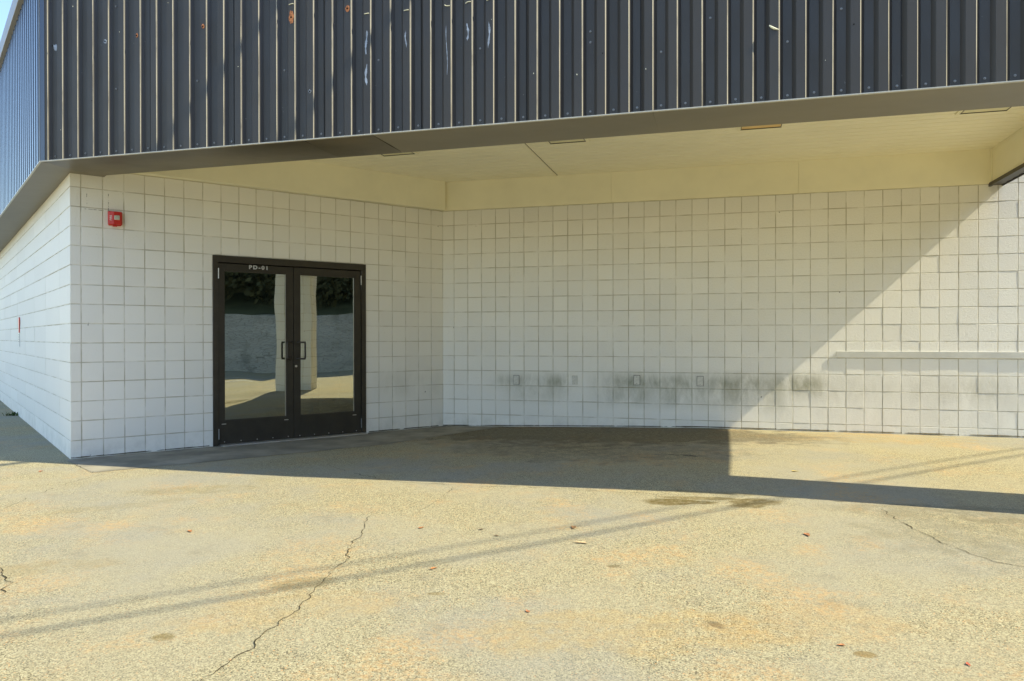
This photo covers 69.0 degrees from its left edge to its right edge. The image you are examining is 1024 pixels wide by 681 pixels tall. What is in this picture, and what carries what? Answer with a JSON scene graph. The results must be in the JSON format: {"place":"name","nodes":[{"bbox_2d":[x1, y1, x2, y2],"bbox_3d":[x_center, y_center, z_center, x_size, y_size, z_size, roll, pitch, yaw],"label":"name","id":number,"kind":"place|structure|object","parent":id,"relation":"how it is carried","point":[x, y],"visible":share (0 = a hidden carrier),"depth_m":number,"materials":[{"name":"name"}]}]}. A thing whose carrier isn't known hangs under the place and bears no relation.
{"place":"outdoors","nodes":[
{"label":"outdoors","id":0,"kind":"place"},
{"bbox_2d":[0,0,11,39],"label":"sky","id":1,"kind":"structure","parent":0,"point":[5,5],"materials":[{"name":"blue"}]},
{"bbox_2d":[0,400,1023,680],"bbox_3d":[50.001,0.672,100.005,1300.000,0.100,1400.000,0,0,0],"label":"ground","id":2,"kind":"structure","parent":0,"point":[700,556],"depth_m":4.20,"materials":[{"name":"beige concrete"}]},
{"bbox_2d":[0,568,11,593],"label":"ground crack","id":3,"kind":"object","parent":2,"relation":"on","point":[4,579],"visible":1,"depth_m":3.91,"materials":[{"name":"grey concrete"}]},
{"bbox_2d":[2,411,17,415],"bbox_3d":[-8.113,1.186,12.094,0.294,0.067,0.190,0,0,0],"label":"weed","id":4,"kind":"object","parent":2,"relation":"on","point":[13,413],"visible":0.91,"depth_m":12.08,"materials":[{"name":"green plant"}]},
{"bbox_2d":[200,516,368,680],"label":"ground crack","id":5,"kind":"object","parent":2,"relation":"on","point":[292,613],"visible":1,"depth_m":3.35,"materials":[{"name":"grey concrete"}]},
{"bbox_2d":[67,426,502,471],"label":"concrete path","id":6,"kind":"structure","parent":2,"relation":"on","point":[146,459],"depth_m":8.35,"materials":[{"name":"grey concrete"}]},
{"bbox_2d":[72,445,208,457],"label":"ground dirt","id":7,"kind":"structure","parent":6,"relation":"on","point":[135,452],"depth_m":8.08,"materials":[{"name":"brown soil"}]},
{"bbox_2d":[369,425,438,431],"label":"ground dirt","id":8,"kind":"structure","parent":6,"relation":"on","point":[404,428],"depth_m":10.14,"materials":[{"name":"brown soil"}]},
{"bbox_2d":[0,0,1023,458],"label":"commercial building","id":9,"kind":"structure","parent":2,"relation":"on","point":[284,252],"depth_m":8.71,"materials":[{"name":"grey metal"}]},
{"bbox_2d":[18,317,19,345],"bbox_3d":[-7.857,-0.139,11.870,0.012,0.468,0.156,0,0,-38],"label":"wall marker","id":10,"kind":"object","parent":9,"relation":"attached to","point":[19,329],"depth_m":11.84,"materials":[{"name":"red plastic"}]},
{"bbox_2d":[108,211,121,226],"bbox_3d":[-4.226,-1.296,7.933,0.138,0.164,0.078,0,0,-38],"label":"fire alarm","id":11,"kind":"object","parent":9,"relation":"attached to","point":[114,218],"visible":1,"depth_m":7.91,"materials":[{"name":"red plastic"}]},
{"bbox_2d":[218,263,293,444],"bbox_3d":[-3.042,0.155,8.895,0.906,2.109,0.122,0,0,-38],"label":"door","id":12,"kind":"structure","parent":9,"relation":"in","point":[256,372],"depth_m":8.91,"materials":[{"name":"glass"}]},
{"bbox_2d":[293,267,361,437],"bbox_3d":[-2.321,0.152,9.455,0.907,2.109,0.122,0,0,-38],"label":"door","id":13,"kind":"structure","parent":9,"relation":"in","point":[326,302],"depth_m":9.47,"materials":[{"name":"glass"}]},
{"bbox_2d":[379,152,418,156],"bbox_3d":[-1.391,-2.209,8.667,0.473,0.013,0.470,0,0,16],"label":"ceiling light","id":14,"kind":"object","parent":9,"relation":"attached to","point":[399,154],"visible":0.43,"depth_m":8.83,"materials":[{"name":"beige paint"}]},
{"bbox_2d":[546,139,589,144],"bbox_3d":[0.572,-2.209,8.113,0.473,0.013,0.470,0,0,16],"label":"ceiling light","id":15,"kind":"object","parent":9,"relation":"attached to","point":[567,141],"visible":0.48,"depth_m":8.27,"materials":[{"name":"beige paint"}]},
{"bbox_2d":[572,376,577,384],"bbox_3d":[0.842,0.532,9.997,0.076,0.120,0.009,0,0,16],"label":"outlet cover","id":16,"kind":"object","parent":9,"relation":"attached to","point":[574,380],"visible":1,"depth_m":9.99,"materials":[{"name":"metal"}]},
{"bbox_2d":[634,375,639,384],"bbox_3d":[1.638,0.520,9.769,0.084,0.128,0.016,0,0,16],"label":"outlet cover","id":17,"kind":"object","parent":9,"relation":"attached to","point":[636,379],"visible":1,"depth_m":9.77,"materials":[{"name":"grey metal"}]},
{"bbox_2d":[737,124,785,130],"bbox_3d":[2.536,-2.208,7.560,0.473,0.013,0.470,0,0,16],"label":"ceiling light","id":18,"kind":"object","parent":9,"relation":"attached to","point":[761,127],"visible":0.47,"depth_m":7.72,"materials":[{"name":"beige paint"}]},
{"bbox_2d":[836,351,1023,358],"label":"wall rail","id":19,"kind":"object","parent":9,"relation":"attached to","point":[876,354],"depth_m":8.83,"materials":[{"name":"white metal"}]},
{"bbox_2d":[955,107,1014,114],"bbox_3d":[4.499,-2.208,7.006,0.473,0.013,0.470,0,0,16],"label":"ceiling light","id":20,"kind":"object","parent":9,"relation":"attached to","point":[981,111],"visible":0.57,"depth_m":7.16,"materials":[{"name":"beige paint"}]},
{"bbox_2d":[443,425,1023,436],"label":"ground dirt","id":21,"kind":"structure","parent":2,"relation":"on","point":[715,427],"depth_m":9.52,"materials":[{"name":"brown soil"}]},
{"bbox_2d":[884,510,1022,566],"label":"ground crack","id":22,"kind":"object","parent":2,"relation":"on","point":[944,543],"visible":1,"depth_m":4.49,"materials":[{"name":"grey concrete"}]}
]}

